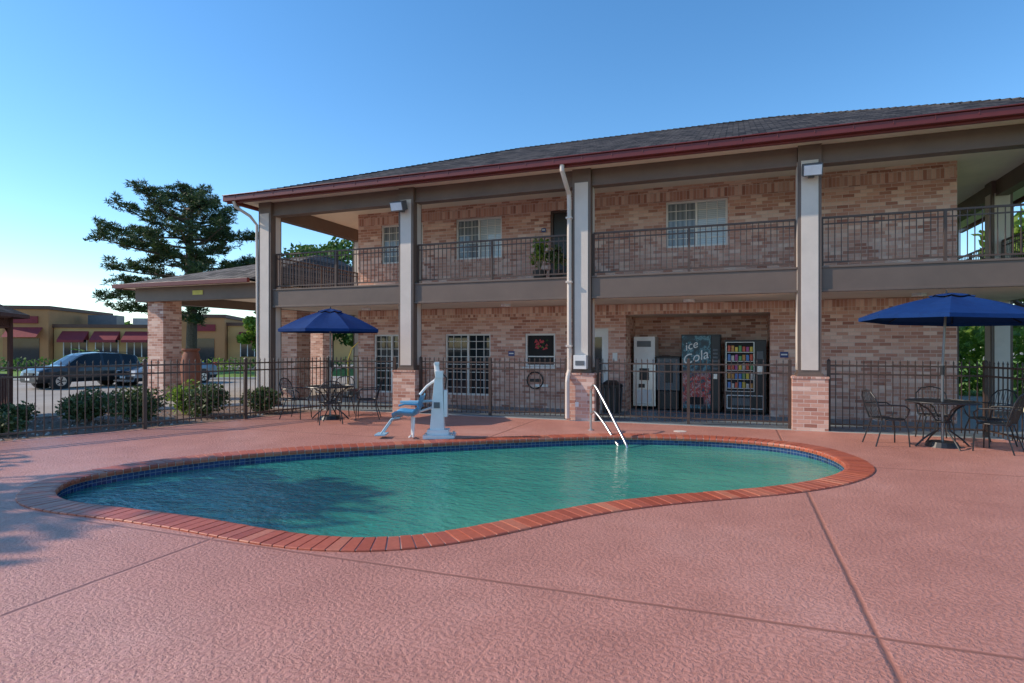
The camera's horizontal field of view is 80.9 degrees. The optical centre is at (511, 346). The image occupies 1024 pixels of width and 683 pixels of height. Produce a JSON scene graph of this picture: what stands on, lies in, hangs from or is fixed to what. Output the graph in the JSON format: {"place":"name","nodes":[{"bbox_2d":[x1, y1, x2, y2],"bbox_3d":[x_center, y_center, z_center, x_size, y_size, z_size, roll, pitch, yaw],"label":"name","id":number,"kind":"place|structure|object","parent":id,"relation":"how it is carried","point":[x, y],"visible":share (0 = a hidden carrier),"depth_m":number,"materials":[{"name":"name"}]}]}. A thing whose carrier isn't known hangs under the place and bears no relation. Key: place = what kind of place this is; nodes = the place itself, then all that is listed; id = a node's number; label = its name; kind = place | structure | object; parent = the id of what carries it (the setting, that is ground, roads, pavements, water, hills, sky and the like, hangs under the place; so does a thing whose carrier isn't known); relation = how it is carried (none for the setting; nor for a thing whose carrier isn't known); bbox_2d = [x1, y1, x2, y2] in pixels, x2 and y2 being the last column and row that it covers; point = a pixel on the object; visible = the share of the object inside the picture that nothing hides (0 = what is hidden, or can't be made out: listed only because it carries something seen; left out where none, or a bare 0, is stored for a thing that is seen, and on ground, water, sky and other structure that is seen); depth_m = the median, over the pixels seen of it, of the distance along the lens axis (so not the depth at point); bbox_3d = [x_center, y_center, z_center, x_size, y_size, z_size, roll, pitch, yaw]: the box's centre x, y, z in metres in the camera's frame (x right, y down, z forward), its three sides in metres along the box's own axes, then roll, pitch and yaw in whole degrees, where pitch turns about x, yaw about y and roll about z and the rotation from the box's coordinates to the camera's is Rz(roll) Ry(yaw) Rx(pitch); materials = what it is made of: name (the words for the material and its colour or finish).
{"place":"outdoors","nodes":[
{"label":"outdoors","id":0,"kind":"place"},
{"bbox_2d":[0,305,352,366],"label":"walls","id":1,"kind":"structure","parent":0,"point":[54,322],"depth_m":62.28,"materials":[{"name":"beige paint"}]},
{"bbox_2d":[88,315,147,324],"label":"rooftop units","id":2,"kind":"object","parent":1,"relation":"on","point":[107,319],"visible":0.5,"depth_m":65.51,"materials":[{"name":"grey metal"}]},
{"bbox_2d":[1,316,255,365],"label":"windows and awnings","id":3,"kind":"structure","parent":1,"relation":"attached to","point":[135,341],"depth_m":61.24,"materials":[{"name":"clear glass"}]},
{"bbox_2d":[2,366,351,370],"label":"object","id":4,"kind":"structure","parent":0,"point":[235,368],"depth_m":51.75,"materials":[{"name":"concrete"}]},
{"bbox_2d":[0,410,1023,682],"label":"pool deck","id":5,"kind":"structure","parent":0,"point":[904,564],"depth_m":4.01,"materials":[{"name":"pink concrete"}]},
{"bbox_2d":[0,359,146,437],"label":"iron fence","id":6,"kind":"object","parent":5,"relation":"on","point":[77,375],"visible":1,"depth_m":10.90,"materials":[{"name":"metal"}]},
{"bbox_2d":[142,356,395,428],"bbox_3d":[-5.432,0.912,13.810,5.365,1.375,1.476,0,0,-36],"label":"iron fence","id":7,"kind":"object","parent":5,"relation":"on","point":[245,370],"visible":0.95,"depth_m":13.38,"materials":[{"name":"metal"}]},
{"bbox_2d":[279,377,311,419],"bbox_3d":[-4.862,1.146,13.454,0.592,0.915,0.583,0,0,15],"label":"patio chair","id":8,"kind":"object","parent":5,"relation":"on","point":[290,398],"visible":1,"depth_m":13.45,"materials":[{"name":"black metal"}]},
{"bbox_2d":[315,381,343,424],"bbox_3d":[-3.788,1.146,12.534,0.583,0.915,0.592,0,0,-24],"label":"patio chair","id":9,"kind":"object","parent":5,"relation":"on","point":[329,402],"visible":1,"depth_m":12.37,"materials":[{"name":"black metal"}]},
{"bbox_2d":[306,385,353,420],"bbox_3d":[-4.027,1.238,13.302,1.024,0.741,1.024,0,0,20],"label":"patio table","id":10,"kind":"object","parent":5,"relation":"on","point":[335,416],"visible":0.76,"depth_m":13.28,"materials":[{"name":"black metal"}]},
{"bbox_2d":[278,307,377,414],"bbox_3d":[-4.027,0.330,13.302,2.077,2.440,2.077,0,0,31],"label":"patio umbrella","id":11,"kind":"object","parent":10,"relation":"on","point":[330,320],"visible":1,"depth_m":12.76,"materials":[{"name":"blue fabric"}]},
{"bbox_2d":[328,375,354,415],"bbox_3d":[-3.991,1.146,14.148,0.583,0.915,0.592,0,0,2],"label":"patio chair","id":12,"kind":"object","parent":5,"relation":"on","point":[346,396],"visible":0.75,"depth_m":14.31,"materials":[{"name":"black metal"}]},
{"bbox_2d":[355,378,382,419],"bbox_3d":[-3.174,1.146,13.378,0.592,0.915,0.583,0,0,-6],"label":"patio chair","id":13,"kind":"object","parent":5,"relation":"on","point":[369,399],"visible":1,"depth_m":13.25,"materials":[{"name":"black metal"}]},
{"bbox_2d":[232,164,572,418],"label":"downspouts","id":14,"kind":"object","parent":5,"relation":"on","point":[569,281],"visible":0.97,"depth_m":13.11,"materials":[{"name":"grey metal"}]},
{"bbox_2d":[374,362,455,438],"bbox_3d":[-1.695,0.941,10.560,1.386,1.348,0.542,0,0,0],"label":"pool lift chair","id":15,"kind":"object","parent":5,"relation":"on","point":[437,429],"visible":0.99,"depth_m":10.52,"materials":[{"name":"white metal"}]},
{"bbox_2d":[15,433,874,551],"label":"swimming pool","id":16,"kind":"structure","parent":5,"relation":"in","point":[387,496],"depth_m":7.46,"materials":[{"name":"liquid"}]},
{"bbox_2d":[588,384,627,447],"bbox_3d":[1.723,1.274,10.933,0.120,1.135,1.384,0,0,-19],"label":"pool handrail","id":17,"kind":"object","parent":16,"relation":"on","point":[611,416],"visible":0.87,"depth_m":11.04,"materials":[{"name":"silver metal"}]},
{"bbox_2d":[861,389,910,446],"bbox_3d":[6.094,1.146,9.833,0.592,0.915,0.583,0,0,9],"label":"patio chair","id":18,"kind":"object","parent":5,"relation":"on","point":[888,418],"visible":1,"depth_m":9.78,"materials":[{"name":"black metal"}]},
{"bbox_2d":[827,359,1023,442],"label":"iron fence","id":19,"kind":"object","parent":5,"relation":"on","point":[984,367],"visible":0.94,"depth_m":10.89,"materials":[{"name":"metal"}]},
{"bbox_2d":[915,386,956,440],"bbox_3d":[7.286,1.146,10.360,0.584,0.915,0.593,0,0,20],"label":"patio chair","id":20,"kind":"object","parent":5,"relation":"on","point":[929,414],"visible":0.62,"depth_m":10.51,"materials":[{"name":"black metal"}]},
{"bbox_2d":[905,398,982,450],"bbox_3d":[6.913,1.238,9.639,1.024,0.741,1.024,0,0,20],"label":"patio table","id":21,"kind":"object","parent":5,"relation":"on","point":[948,444],"visible":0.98,"depth_m":9.62,"materials":[{"name":"black metal"}]},
{"bbox_2d":[858,290,1023,441],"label":"patio umbrella","id":22,"kind":"object","parent":21,"relation":"on","point":[945,309],"visible":1,"depth_m":9.40,"materials":[{"name":"blue fabric"}]},
{"bbox_2d":[963,389,1017,447],"bbox_3d":[7.829,1.146,9.798,0.592,0.915,0.583,0,0,-6],"label":"patio chair","id":23,"kind":"object","parent":5,"relation":"on","point":[991,418],"visible":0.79,"depth_m":9.79,"materials":[{"name":"black metal"}]},
{"bbox_2d":[972,393,1023,455],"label":"patio chair","id":24,"kind":"object","parent":5,"relation":"on","point":[1018,405],"visible":1,"depth_m":9.04,"materials":[{"name":"black metal"}]},
{"bbox_2d":[1,349,1022,413],"bbox_3d":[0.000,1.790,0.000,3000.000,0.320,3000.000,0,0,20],"label":"ground","id":25,"kind":"structure","parent":0,"point":[39,395],"depth_m":25.07,"materials":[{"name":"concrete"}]},
{"bbox_2d":[0,304,29,405],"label":"gazebo","id":26,"kind":"object","parent":25,"relation":"on","point":[8,315],"visible":0.81,"depth_m":13.51,"materials":[{"name":"brown wood"}]},
{"bbox_2d":[20,351,141,388],"bbox_3d":[-20.933,1.105,29.392,2.240,1.799,4.720,0,0,29],"label":"parked suv","id":27,"kind":"object","parent":25,"relation":"on","point":[96,357],"visible":0.68,"depth_m":28.72,"materials":[{"name":"black metal"}]},
{"bbox_2d":[31,403,242,417],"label":"bed kerb","id":28,"kind":"structure","parent":25,"relation":"on","point":[55,414],"depth_m":14.68,"materials":[{"name":"concrete"}]},
{"bbox_2d":[0,406,323,441],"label":"mulch bed","id":29,"kind":"object","parent":25,"relation":"on","point":[56,423],"visible":0.38,"depth_m":12.85,"materials":[{"name":"soil"}]},
{"bbox_2d":[0,412,29,435],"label":"shrub","id":30,"kind":"object","parent":29,"relation":"on","point":[12,423],"visible":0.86,"depth_m":10.93,"materials":[{"name":"green plant"}]},
{"bbox_2d":[0,400,40,424],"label":"shrub","id":31,"kind":"object","parent":29,"relation":"on","point":[13,409],"visible":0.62,"depth_m":12.24,"materials":[{"name":"green plant"}]},
{"bbox_2d":[55,386,113,421],"bbox_3d":[-9.152,1.257,12.833,1.264,0.782,1.105,0,0,20],"label":"shrub","id":32,"kind":"object","parent":29,"relation":"on","point":[73,406],"visible":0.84,"depth_m":12.60,"materials":[{"name":"green plant"}]},
{"bbox_2d":[101,385,167,422],"bbox_3d":[-8.044,1.220,12.731,1.198,0.816,1.148,0,0,20],"label":"shrub","id":33,"kind":"object","parent":29,"relation":"on","point":[127,404],"visible":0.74,"depth_m":12.57,"materials":[{"name":"green plant"}]},
{"bbox_2d":[163,379,200,414],"bbox_3d":[-7.883,1.203,14.448,0.896,0.872,0.852,0,0,20],"label":"shrub","id":34,"kind":"object","parent":29,"relation":"on","point":[180,397],"visible":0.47,"depth_m":14.23,"materials":[{"name":"green plant"}]},
{"bbox_2d":[184,383,230,417],"bbox_3d":[-7.041,1.238,13.858,1.073,0.850,1.003,0,0,20],"label":"shrub","id":35,"kind":"object","parent":29,"relation":"on","point":[204,400],"visible":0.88,"depth_m":13.66,"materials":[{"name":"green plant"}]},
{"bbox_2d":[239,386,280,413],"bbox_3d":[-6.084,1.289,14.726,0.910,0.711,1.041,0,0,20],"label":"shrub","id":36,"kind":"object","parent":29,"relation":"on","point":[262,398],"visible":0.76,"depth_m":14.47,"materials":[{"name":"green plant"}]},
{"bbox_2d":[113,362,216,385],"bbox_3d":[-18.102,1.245,31.536,2.240,1.520,4.720,0,0,25],"label":"parked car","id":37,"kind":"object","parent":25,"relation":"on","point":[134,377],"visible":0.34,"depth_m":29.74,"materials":[{"name":"grey metal"}]},
{"bbox_2d":[0,356,352,370],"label":"verge hedge","id":38,"kind":"object","parent":25,"relation":"on","point":[23,363],"visible":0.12,"depth_m":45.64,"materials":[{"name":"green plant"}]},
{"bbox_2d":[0,369,352,376],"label":"grass verge","id":39,"kind":"object","parent":25,"relation":"on","point":[340,372],"depth_m":41.04,"materials":[{"name":"green plant"}]},
{"bbox_2d":[62,349,113,356],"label":"shrubs","id":40,"kind":"object","parent":39,"relation":"on","point":[83,350],"visible":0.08,"depth_m":43.73,"materials":[{"name":"green plant"}]},
{"bbox_2d":[83,178,258,347],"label":"pine tree","id":41,"kind":"object","parent":39,"relation":"on","point":[200,204],"visible":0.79,"depth_m":41.29,"materials":[{"name":"green plant"}]},
{"bbox_2d":[236,311,255,351],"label":"young tree","id":42,"kind":"object","parent":39,"relation":"on","point":[249,335],"visible":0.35,"depth_m":40.61,"materials":[{"name":"green plant"}]},
{"bbox_2d":[281,237,352,370],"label":"oak tree","id":43,"kind":"object","parent":39,"relation":"on","point":[336,244],"visible":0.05,"depth_m":42.08,"materials":[{"name":"green plant"}]},
{"bbox_2d":[346,333,352,346],"bbox_3d":[-9.310,-0.310,39.036,2.966,4.228,3.810,0,0,-15],"label":"young tree","id":44,"kind":"object","parent":39,"relation":"on","point":[349,339],"visible":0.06,"depth_m":37.94,"materials":[{"name":"green plant"}]},
{"bbox_2d":[13,376,352,379],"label":"verge kerb","id":45,"kind":"structure","parent":25,"relation":"on","point":[226,377],"depth_m":35.94,"materials":[{"name":"concrete"}]},
{"bbox_2d":[180,348,200,393],"bbox_3d":[-9.991,0.825,18.681,0.600,1.550,0.600,0,0,20],"label":"terracotta urn","id":46,"kind":"object","parent":25,"relation":"on","point":[192,354],"visible":0.62,"depth_m":18.47,"materials":[{"name":"orange ceramic"}]},
{"bbox_2d":[112,255,352,398],"bbox_3d":[-8.133,-0.860,22.151,5.350,4.980,9.800,0,0,20],"label":"entrance canopy","id":47,"kind":"object","parent":25,"relation":"on","point":[166,299],"visible":0.46,"depth_m":18.86,"materials":[{"name":"brick"}]},
{"bbox_2d":[125,320,1023,354],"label":"distant trees","id":48,"kind":"object","parent":25,"relation":"on","point":[129,323],"depth_m":111.03,"materials":[{"name":"green plant"}]},
{"bbox_2d":[0,0,1023,411],"label":"sky","id":49,"kind":"structure","parent":0,"point":[231,96],"materials":[{"name":"blue"}]},
{"bbox_2d":[272,394,1023,441],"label":"covered walkway","id":50,"kind":"structure","parent":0,"point":[780,426],"depth_m":13.22,"materials":[{"name":"grey concrete"}]},
{"bbox_2d":[347,342,357,395],"bbox_3d":[-4.630,0.661,19.026,1.000,1.879,0.600,0,0,20],"label":"luggage cart","id":51,"kind":"object","parent":50,"relation":"on","point":[351,392],"visible":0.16,"depth_m":18.93,"materials":[{"name":"gold metal"}]},
{"bbox_2d":[419,356,566,418],"bbox_3d":[-0.510,0.912,13.984,3.722,1.375,0.072,0,0,20],"label":"iron fence","id":52,"kind":"object","parent":50,"relation":"on","point":[489,369],"visible":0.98,"depth_m":13.94,"materials":[{"name":"metal"}]},
{"bbox_2d":[392,370,829,430],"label":"brick pedestals","id":53,"kind":"object","parent":50,"relation":"on","point":[810,403],"visible":0.75,"depth_m":12.91,"materials":[{"name":"brick"}]},
{"bbox_2d":[600,380,622,412],"bbox_3d":[2.434,1.210,14.677,0.560,0.780,0.560,0,0,20],"label":"trash can","id":54,"kind":"object","parent":50,"relation":"on","point":[616,394],"visible":0.71,"depth_m":14.47,"materials":[{"name":"black plastic"}]},
{"bbox_2d":[259,143,1012,415],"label":"columns","id":55,"kind":"structure","parent":50,"relation":"on","point":[999,343],"depth_m":13.93,"materials":[{"name":"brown paint"}]},
{"bbox_2d":[389,162,822,406],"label":"flood lights","id":56,"kind":"object","parent":55,"relation":"attached to","point":[810,170],"visible":1,"depth_m":12.91,"materials":[{"name":"grey plastic"}]},
{"bbox_2d":[272,123,1023,315],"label":"beams","id":57,"kind":"structure","parent":55,"relation":"on","point":[998,272],"depth_m":12.51,"materials":[{"name":"brown paint"}]},
{"bbox_2d":[281,286,1023,314],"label":"balcony slab","id":58,"kind":"structure","parent":55,"relation":"on","point":[1002,293],"depth_m":13.23,"materials":[{"name":"grey concrete"}]},
{"bbox_2d":[529,238,566,277],"bbox_3d":[0.850,-2.056,14.133,0.910,1.113,0.550,0,0,8],"label":"potted plant","id":59,"kind":"object","parent":58,"relation":"on","point":[553,255],"visible":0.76,"depth_m":14.05,"materials":[{"name":"green plant"}]},
{"bbox_2d":[361,293,926,310],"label":"ceiling fittings","id":60,"kind":"object","parent":58,"relation":"hanging from","point":[693,300],"visible":0.5,"depth_m":13.36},
{"bbox_2d":[633,337,658,408],"bbox_3d":[3.520,0.670,15.739,0.570,1.860,0.850,0,0,20],"label":"ice machine","id":61,"kind":"object","parent":50,"relation":"on","point":[645,348],"visible":0.74,"depth_m":15.41,"materials":[{"name":"silver metal"}]},
{"bbox_2d":[358,161,956,422],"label":"brick walls","id":62,"kind":"structure","parent":50,"relation":"on","point":[847,336],"depth_m":14.21,"materials":[{"name":"brick"}]},
{"bbox_2d":[375,198,727,395],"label":"windows","id":63,"kind":"structure","parent":62,"relation":"attached to","point":[541,347],"depth_m":16.41,"materials":[{"name":"white glass"}]},
{"bbox_2d":[551,210,607,409],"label":"doors","id":64,"kind":"structure","parent":62,"relation":"attached to","point":[558,223],"depth_m":15.57,"materials":[{"name":"white plastic"}]},
{"bbox_2d":[245,119,1023,229],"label":"eave soffit","id":65,"kind":"structure","parent":62,"relation":"on","point":[977,172],"depth_m":13.47,"materials":[{"name":"paint"}]},
{"bbox_2d":[222,103,1023,232],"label":"red gutters","id":66,"kind":"object","parent":65,"relation":"attached to","point":[936,120],"visible":0.94,"depth_m":11.92,"materials":[{"name":"paint"}]},
{"bbox_2d":[268,97,1023,189],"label":"shingle roof","id":67,"kind":"structure","parent":65,"relation":"on","point":[728,129],"depth_m":14.83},
{"bbox_2d":[508,228,787,388],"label":"wall fittings","id":68,"kind":"object","parent":62,"relation":"attached to","point":[614,355],"depth_m":15.68,"materials":[{"name":"white plastic"}]},
{"bbox_2d":[275,203,1023,288],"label":"balcony railing","id":69,"kind":"object","parent":62,"relation":"attached to","point":[970,256],"visible":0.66,"depth_m":12.81,"materials":[{"name":"black metal"}]},
{"bbox_2d":[358,166,956,398],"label":"soldier courses","id":70,"kind":"object","parent":62,"relation":"attached to","point":[852,180],"visible":0.71,"depth_m":14.55,"materials":[{"name":"brick"}]},
{"bbox_2d":[655,356,680,409],"bbox_3d":[4.059,0.910,15.468,0.610,1.340,0.820,0,0,20],"label":"plastic cabinet","id":71,"kind":"object","parent":50,"relation":"on","point":[660,387],"visible":0.71,"depth_m":15.14,"materials":[{"name":"grey plastic"}]},
{"bbox_2d":[596,357,791,428],"bbox_3d":[3.653,0.912,12.428,3.892,1.375,0.072,0,0,20],"label":"iron fence","id":72,"kind":"object","parent":50,"relation":"on","point":[789,373],"visible":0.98,"depth_m":12.38,"materials":[{"name":"metal"}]},
{"bbox_2d":[681,334,720,412],"bbox_3d":[4.735,0.650,14.991,0.910,1.900,0.900,0,0,20],"label":"drink vending machine","id":73,"kind":"object","parent":50,"relation":"on","point":[702,347],"visible":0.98,"depth_m":14.57,"materials":[{"name":"black plastic"}]},
{"bbox_2d":[724,340,765,414],"bbox_3d":[5.686,0.720,14.652,0.930,1.760,0.870,0,0,20],"label":"snack vending machine","id":74,"kind":"object","parent":50,"relation":"on","point":[746,351],"visible":0.77,"depth_m":14.27,"materials":[{"name":"black metal"}]},
{"bbox_2d":[959,360,1023,402],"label":"lawn","id":75,"kind":"structure","parent":0,"point":[973,392],"depth_m":22.26,"materials":[{"name":"green plant"}]},
{"bbox_2d":[959,326,1023,395],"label":"hedge","id":76,"kind":"object","parent":75,"relation":"on","point":[970,354],"visible":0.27,"depth_m":20.62,"materials":[{"name":"green plant"}]},
{"bbox_2d":[971,208,1023,302],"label":"lawn tree","id":77,"kind":"object","parent":75,"relation":"on","point":[1016,224],"visible":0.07,"depth_m":22.88,"materials":[{"name":"green plant"}]},
{"bbox_2d":[979,255,1023,306],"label":"stairs","id":78,"kind":"structure","parent":75,"relation":"on","point":[1018,303],"depth_m":14.74,"materials":[{"name":"concrete"}]}
]}

